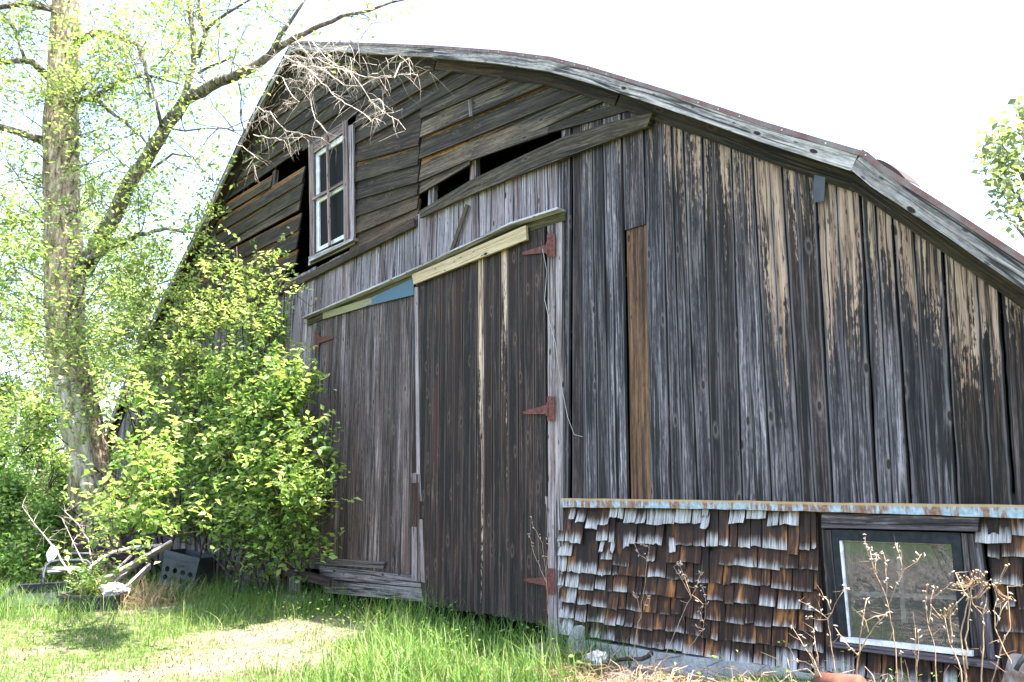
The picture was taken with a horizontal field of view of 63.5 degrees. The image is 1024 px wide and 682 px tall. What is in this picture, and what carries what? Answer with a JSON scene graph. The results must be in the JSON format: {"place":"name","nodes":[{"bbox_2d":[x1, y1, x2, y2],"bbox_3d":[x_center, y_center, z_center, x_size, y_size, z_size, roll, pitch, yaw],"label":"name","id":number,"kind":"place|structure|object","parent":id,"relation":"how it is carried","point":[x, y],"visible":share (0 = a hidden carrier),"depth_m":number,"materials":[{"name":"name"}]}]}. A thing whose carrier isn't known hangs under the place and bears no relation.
{"place":"outdoors","nodes":[
{"label":"outdoors","id":0,"kind":"place"},
{"bbox_2d":[0,565,900,681],"bbox_3d":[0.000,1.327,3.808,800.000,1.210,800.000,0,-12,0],"label":"ground","id":1,"kind":"structure","parent":0,"point":[241,633],"depth_m":6.99,"materials":[{"name":"green plant"}]},
{"bbox_2d":[0,419,58,531],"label":"shrub","id":2,"kind":"object","parent":1,"relation":"on","point":[5,455],"visible":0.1,"depth_m":16.44,"materials":[{"name":"green plant"}]},
{"bbox_2d":[0,393,61,553],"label":"shrub","id":3,"kind":"object","parent":1,"relation":"on","point":[22,456],"visible":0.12,"depth_m":17.21,"materials":[{"name":"green plant"}]},
{"bbox_2d":[0,370,62,497],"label":"shrub","id":4,"kind":"object","parent":1,"relation":"on","point":[6,380],"visible":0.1,"depth_m":22.13,"materials":[{"name":"green plant"}]},
{"bbox_2d":[0,463,67,585],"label":"shrub","id":5,"kind":"object","parent":1,"relation":"on","point":[17,491],"visible":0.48,"depth_m":13.81,"materials":[{"name":"green plant"}]},
{"bbox_2d":[4,454,68,576],"bbox_3d":[-8.401,3.240,15.533,2.413,2.745,2.414,0,-12,0],"label":"shrub","id":6,"kind":"object","parent":1,"relation":"on","point":[60,489],"visible":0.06,"depth_m":15.31,"materials":[{"name":"green plant"}]},
{"bbox_2d":[0,581,83,608],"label":"plastic tray","id":7,"kind":"object","parent":1,"relation":"on","point":[35,587],"visible":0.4,"depth_m":10.74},
{"bbox_2d":[41,559,91,585],"bbox_3d":[-5.816,3.018,10.815,0.586,0.325,0.173,8,-14,-33],"label":"bent tube","id":8,"kind":"object","parent":7,"relation":"on","point":[55,561],"visible":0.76,"depth_m":10.81,"materials":[{"name":"silver metal"}]},
{"bbox_2d":[0,494,118,590],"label":"shrub","id":9,"kind":"object","parent":1,"relation":"on","point":[48,521],"visible":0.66,"depth_m":12.54,"materials":[{"name":"green plant"}]},
{"bbox_2d":[7,366,112,530],"bbox_3d":[-11.372,3.261,21.925,4.250,5.674,4.344,3,-12,-13],"label":"shrub","id":10,"kind":"object","parent":1,"relation":"on","point":[103,410],"visible":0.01,"depth_m":22.05,"materials":[{"name":"green plant"}]},
{"bbox_2d":[54,515,82,561],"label":"dead weed","id":11,"kind":"object","parent":1,"relation":"on","point":[73,542],"visible":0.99,"depth_m":10.71,"materials":[{"name":"beige plant"}]},
{"bbox_2d":[0,88,143,446],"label":"slender tree","id":12,"kind":"object","parent":1,"relation":"on","point":[39,240],"visible":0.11,"depth_m":21.83,"materials":[{"name":"green plant"}]},
{"bbox_2d":[64,500,91,557],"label":"dead weed","id":13,"kind":"object","parent":1,"relation":"on","point":[78,524],"visible":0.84,"depth_m":10.83,"materials":[{"name":"beige plant"}]},
{"bbox_2d":[65,552,92,554],"bbox_3d":[-5.944,2.918,11.341,0.372,0.046,0.040,0,-12,0],"label":"metal tube","id":14,"kind":"object","parent":1,"relation":"on","point":[80,553],"visible":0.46,"depth_m":11.32,"materials":[{"name":"grey metal"}]},
{"bbox_2d":[0,181,180,448],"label":"slender tree","id":15,"kind":"object","parent":1,"relation":"on","point":[109,290],"visible":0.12,"depth_m":18.29,"materials":[{"name":"green plant"}]},
{"bbox_2d":[2,120,186,433],"bbox_3d":[-14.695,-0.742,28.631,6.593,15.580,6.908,4,-13,-18],"label":"slender tree","id":16,"kind":"object","parent":1,"relation":"on","point":[100,170],"visible":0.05,"depth_m":29.28,"materials":[{"name":"green plant"}]},
{"bbox_2d":[57,588,134,612],"bbox_3d":[-5.006,3.122,9.950,0.714,0.258,0.508,0,-12,0],"label":"plastic tray","id":17,"kind":"object","parent":1,"relation":"on","point":[98,601],"visible":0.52,"depth_m":9.74,"materials":[{"name":"black plastic"}]},
{"bbox_2d":[63,556,107,595],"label":"tray plant","id":18,"kind":"object","parent":17,"relation":"in","point":[94,590],"visible":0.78,"depth_m":9.97,"materials":[{"name":"green plant"}]},
{"bbox_2d":[99,581,130,595],"bbox_3d":[-4.837,3.014,10.021,0.386,0.199,0.276,0,-12,0],"label":"plastic sheet","id":19,"kind":"object","parent":17,"relation":"on","point":[119,586],"visible":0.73,"depth_m":9.98,"materials":[{"name":"white plastic"}]},
{"bbox_2d":[0,133,194,500],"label":"slender tree","id":20,"kind":"object","parent":1,"relation":"on","point":[84,200],"visible":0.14,"depth_m":19.83,"materials":[{"name":"green plant"}]},
{"bbox_2d":[69,536,144,568],"bbox_3d":[-5.672,2.966,11.587,1.050,0.450,0.068,1,-12,-6],"label":"plank","id":21,"kind":"object","parent":1,"relation":"on","point":[78,545],"visible":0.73,"depth_m":11.57,"materials":[{"name":"wood"}]},
{"bbox_2d":[0,356,220,587],"bbox_3d":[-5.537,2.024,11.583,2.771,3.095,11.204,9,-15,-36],"label":"young shrub","id":22,"kind":"object","parent":1,"relation":"on","point":[130,512],"visible":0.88,"depth_m":7.94,"materials":[{"name":"green plant"}]},
{"bbox_2d":[117,555,131,568],"bbox_3d":[-5.014,2.850,10.742,0.027,0.229,0.257,-8,-14,33],"label":"stick","id":23,"kind":"object","parent":22,"relation":"on","point":[125,560],"visible":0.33,"depth_m":10.72,"materials":[{"name":"grey wood"}]},
{"bbox_2d":[91,218,183,404],"bbox_3d":[-10.164,1.084,24.109,5.266,10.123,5.429,0,-12,0],"label":"slender tree","id":24,"kind":"object","parent":1,"relation":"on","point":[140,289],"visible":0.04,"depth_m":23.86,"materials":[{"name":"green plant"}]},
{"bbox_2d":[38,573,259,611],"bbox_3d":[-4.392,3.027,9.997,2.752,0.434,1.086,0,-12,0],"label":"dry grass clump","id":25,"kind":"object","parent":1,"relation":"on","point":[145,600],"visible":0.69,"depth_m":9.91,"materials":[{"name":"beige plant"}]},
{"bbox_2d":[125,563,150,587],"bbox_3d":[-4.629,2.922,10.242,0.082,0.329,0.362,-8,-14,32],"label":"plank","id":26,"kind":"object","parent":25,"relation":"on","point":[145,570],"visible":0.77,"depth_m":10.22,"materials":[{"name":"beige wood"}]},
{"bbox_2d":[159,548,218,590],"bbox_3d":[-4.375,3.097,11.176,0.627,0.546,0.454,-3,-12,16],"label":"crate","id":27,"kind":"object","parent":1,"relation":"on","point":[189,562],"visible":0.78,"depth_m":11.04,"materials":[{"name":"grey plastic"}]},
{"bbox_2d":[121,224,316,588],"bbox_3d":[-4.350,1.026,11.900,1.913,5.181,7.190,8,-15,-34],"label":"tall shrub","id":28,"kind":"object","parent":1,"relation":"on","point":[244,311],"visible":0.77,"depth_m":10.94,"materials":[{"name":"green plant"}]},
{"bbox_2d":[0,0,450,582],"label":"old tree","id":29,"kind":"object","parent":1,"relation":"on","point":[72,262],"visible":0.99,"depth_m":13.17,"materials":[{"name":"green plant"}]},
{"bbox_2d":[89,297,362,602],"bbox_3d":[-4.638,1.695,11.978,1.994,3.944,9.963,9,-15,-36],"label":"bush","id":30,"kind":"object","parent":1,"relation":"on","point":[250,448],"visible":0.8,"depth_m":9.32,"materials":[{"name":"green plant"}]},
{"bbox_2d":[0,561,701,681],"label":"long grass","id":31,"kind":"structure","parent":1,"relation":"on","point":[377,670],"depth_m":6.16,"materials":[{"name":"green plant"}]},
{"bbox_2d":[22,499,70,573],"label":"dead weed","id":32,"kind":"object","parent":31,"relation":"on","point":[66,567],"visible":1,"depth_m":10.60,"materials":[{"name":"beige plant"}]},
{"bbox_2d":[36,565,88,574],"bbox_3d":[-6.034,3.070,11.083,0.756,0.125,0.323,0,-12,0],"label":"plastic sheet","id":33,"kind":"object","parent":31,"relation":"on","point":[57,570],"visible":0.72,"depth_m":11.02,"materials":[{"name":"white plastic"}]},
{"bbox_2d":[46,545,57,561],"bbox_3d":[-6.147,2.840,11.045,0.139,0.227,0.111,-5,-13,23],"label":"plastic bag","id":34,"kind":"object","parent":33,"relation":"on","point":[51,553],"visible":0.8,"depth_m":11.02,"materials":[{"name":"white plastic"}]},
{"bbox_2d":[111,543,161,582],"bbox_3d":[-4.814,2.876,10.584,0.653,0.563,0.080,10,-16,-40],"label":"plank","id":35,"kind":"object","parent":31,"relation":"on","point":[118,579],"visible":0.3,"depth_m":10.47,"materials":[{"name":"grey wood"}]},
{"bbox_2d":[87,544,159,571],"bbox_3d":[-4.986,2.785,10.626,0.836,0.335,0.095,5,-13,-21],"label":"curved pipe","id":36,"kind":"object","parent":35,"relation":"on","point":[135,547],"visible":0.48,"depth_m":10.64,"materials":[{"name":"grey metal"}]},
{"bbox_2d":[100,540,173,582],"bbox_3d":[-4.769,2.813,10.444,0.899,0.584,0.126,6,-14,-27],"label":"plank","id":37,"kind":"object","parent":35,"relation":"on","point":[160,549],"visible":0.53,"depth_m":10.50,"materials":[{"name":"grey wood"}]},
{"bbox_2d":[283,566,332,586],"bbox_3d":[-2.210,2.538,8.917,0.031,0.170,0.973,11,-16,-42],"label":"plank","id":38,"kind":"object","parent":31,"relation":"on","point":[320,579],"visible":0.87,"depth_m":8.81,"materials":[{"name":"wood"}]},
{"bbox_2d":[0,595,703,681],"bbox_3d":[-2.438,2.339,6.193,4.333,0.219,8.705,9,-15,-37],"label":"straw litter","id":39,"kind":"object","parent":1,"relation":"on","point":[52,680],"visible":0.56,"depth_m":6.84,"materials":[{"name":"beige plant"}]},
{"bbox_2d":[528,516,554,661],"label":"dead stalk","id":40,"kind":"object","parent":1,"relation":"on","point":[543,575],"visible":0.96,"depth_m":5.85,"materials":[{"name":"brown plant"}]},
{"bbox_2d":[525,640,578,662],"bbox_3d":[0.288,2.249,5.868,0.408,0.236,0.264,0,-12,0],"label":"stone","id":41,"kind":"object","parent":1,"relation":"on","point":[536,644],"visible":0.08,"depth_m":5.86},
{"bbox_2d":[156,573,956,681],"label":"weeds","id":42,"kind":"object","parent":1,"relation":"on","point":[737,677],"visible":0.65,"depth_m":6.25,"materials":[{"name":"green plant"}]},
{"bbox_2d":[106,41,1023,681],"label":"barn","id":43,"kind":"structure","parent":1,"relation":"on","point":[790,365],"depth_m":6.03,"materials":[{"name":"grey wood"}]},
{"bbox_2d":[308,120,358,265],"bbox_3d":[-2.245,-1.871,10.248,0.107,1.749,1.454,9,-15,-38],"label":"window","id":44,"kind":"structure","parent":43,"relation":"in","point":[331,185],"depth_m":10.28,"materials":[{"name":"white wood"}]},
{"bbox_2d":[302,287,424,601],"bbox_3d":[-1.621,1.066,8.871,0.062,3.226,2.674,9,-15,-38],"label":"door","id":45,"kind":"structure","parent":43,"relation":"in","point":[367,352],"depth_m":8.68,"materials":[{"name":"grey wood"}]},
{"bbox_2d":[410,227,555,626],"bbox_3d":[-0.307,0.716,7.257,0.057,3.234,2.136,9,-15,-38],"label":"door","id":46,"kind":"structure","parent":43,"relation":"in","point":[486,407],"depth_m":7.12,"materials":[{"name":"brown wood"}]},
{"bbox_2d":[542,249,582,436],"bbox_3d":[0.384,-0.022,6.491,0.022,1.574,0.408,11,-16,-43],"label":"wire","id":47,"kind":"object","parent":43,"relation":"hanging from","point":[556,349],"visible":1,"depth_m":6.52,"materials":[{"name":"grey metal"}]},
{"bbox_2d":[821,512,1001,669],"bbox_3d":[2.014,1.245,4.250,0.129,0.715,0.875,9,-15,-38],"label":"window","id":48,"kind":"structure","parent":43,"relation":"in","point":[968,554],"depth_m":4.22,"materials":[{"name":"black paint"}]},
{"bbox_2d":[565,625,584,652],"bbox_3d":[0.447,2.139,5.917,0.062,0.202,0.155,9,-15,-38],"label":"concrete stub","id":49,"kind":"object","parent":1,"relation":"on","point":[578,633],"visible":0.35,"depth_m":5.87,"materials":[{"name":"grey concrete"}]},
{"bbox_2d":[584,650,607,666],"bbox_3d":[0.563,2.134,5.557,0.163,0.122,0.112,0,-12,0],"label":"stone","id":50,"kind":"object","parent":1,"relation":"on","point":[595,656],"visible":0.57,"depth_m":5.54,"materials":[{"name":"white stone"}]},
{"bbox_2d":[600,667,665,681],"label":"stone","id":51,"kind":"object","parent":1,"relation":"on","point":[643,670],"visible":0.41,"depth_m":4.98,"materials":[{"name":"beige stone"}]},
{"bbox_2d":[631,538,650,666],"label":"dead stalk","id":52,"kind":"object","parent":1,"relation":"on","point":[647,559],"visible":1,"depth_m":5.14,"materials":[{"name":"brown plant"}]},
{"bbox_2d":[662,560,708,675],"bbox_3d":[1.009,1.634,4.781,0.095,0.719,0.342,9,-15,-37],"label":"dead stalk","id":53,"kind":"object","parent":1,"relation":"on","point":[680,563],"visible":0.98,"depth_m":4.80,"materials":[{"name":"brown plant"}]},
{"bbox_2d":[677,605,708,681],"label":"dead stalk","id":54,"kind":"object","parent":1,"relation":"on","point":[697,633],"visible":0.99,"depth_m":4.72,"materials":[{"name":"beige plant"}]},
{"bbox_2d":[517,638,967,681],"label":"dry thatch","id":55,"kind":"object","parent":1,"relation":"on","point":[655,678],"visible":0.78,"depth_m":4.74,"materials":[{"name":"beige plant"}]},
{"bbox_2d":[611,651,653,661],"bbox_3d":[0.759,1.997,5.231,0.033,0.112,0.360,9,-15,-37],"label":"stick","id":56,"kind":"object","parent":55,"relation":"on","point":[646,656],"visible":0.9,"depth_m":5.18,"materials":[{"name":"wood"}]},
{"bbox_2d":[789,622,820,676],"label":"dead stalk","id":57,"kind":"object","parent":55,"relation":"on","point":[815,666],"visible":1,"depth_m":4.06,"materials":[{"name":"beige plant"}]},
{"bbox_2d":[798,584,849,672],"bbox_3d":[1.550,1.461,4.100,0.289,0.500,0.129,-11,-16,41],"label":"dead stalk","id":58,"kind":"object","parent":55,"relation":"on","point":[825,616],"visible":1,"depth_m":4.09,"materials":[{"name":"beige plant"}]},
{"bbox_2d":[834,597,892,674],"bbox_3d":[1.668,1.437,3.927,0.140,0.479,0.275,4,-13,-17],"label":"dead stalk","id":59,"kind":"object","parent":55,"relation":"on","point":[864,644],"visible":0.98,"depth_m":3.90,"materials":[{"name":"beige plant"}]},
{"bbox_2d":[1002,653,1023,681],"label":"bucket","id":60,"kind":"object","parent":55,"relation":"on","point":[1014,670],"visible":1,"depth_m":3.21,"materials":[{"name":"white plastic"}]},
{"bbox_2d":[812,672,866,681],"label":"terracotta pipe","id":61,"kind":"object","parent":1,"relation":"on","point":[831,677],"visible":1,"depth_m":3.90,"materials":[{"name":"orange ceramic"}]},
{"bbox_2d":[859,534,924,681],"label":"dead stalk","id":62,"kind":"object","parent":1,"relation":"on","point":[876,555],"visible":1,"depth_m":3.93,"materials":[{"name":"brown plant"}]},
{"bbox_2d":[895,615,921,681],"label":"dead stalk","id":63,"kind":"object","parent":1,"relation":"on","point":[914,651],"visible":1,"depth_m":3.69,"materials":[{"name":"beige plant"}]},
{"bbox_2d":[922,582,950,681],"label":"dead stalk","id":64,"kind":"object","parent":1,"relation":"on","point":[925,597],"visible":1,"depth_m":3.69,"materials":[{"name":"beige plant"}]},
{"bbox_2d":[930,593,964,681],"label":"dead stalk","id":65,"kind":"object","parent":1,"relation":"on","point":[944,616],"visible":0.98,"depth_m":3.49,"materials":[{"name":"beige plant"}]},
{"bbox_2d":[948,569,991,681],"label":"dead stalk","id":66,"kind":"object","parent":1,"relation":"on","point":[971,583],"visible":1,"depth_m":3.41,"materials":[{"name":"beige plant"}]},
{"bbox_2d":[969,581,996,681],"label":"dead stalk","id":67,"kind":"object","parent":1,"relation":"on","point":[977,595],"visible":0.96,"depth_m":3.37,"materials":[{"name":"beige plant"}]},
{"bbox_2d":[971,88,1023,241],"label":"broadleaf tree","id":68,"kind":"object","parent":1,"relation":"on","point":[1001,156],"visible":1,"depth_m":13.88,"materials":[{"name":"green plant"}]},
{"bbox_2d":[989,563,1023,681],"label":"dead stalk","id":69,"kind":"object","parent":1,"relation":"on","point":[995,583],"visible":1,"depth_m":3.29,"materials":[{"name":"beige plant"}]},
{"bbox_2d":[0,0,1023,500],"label":"sky","id":70,"kind":"structure","parent":0,"point":[909,84],"materials":[{"name":"white"}]}
]}

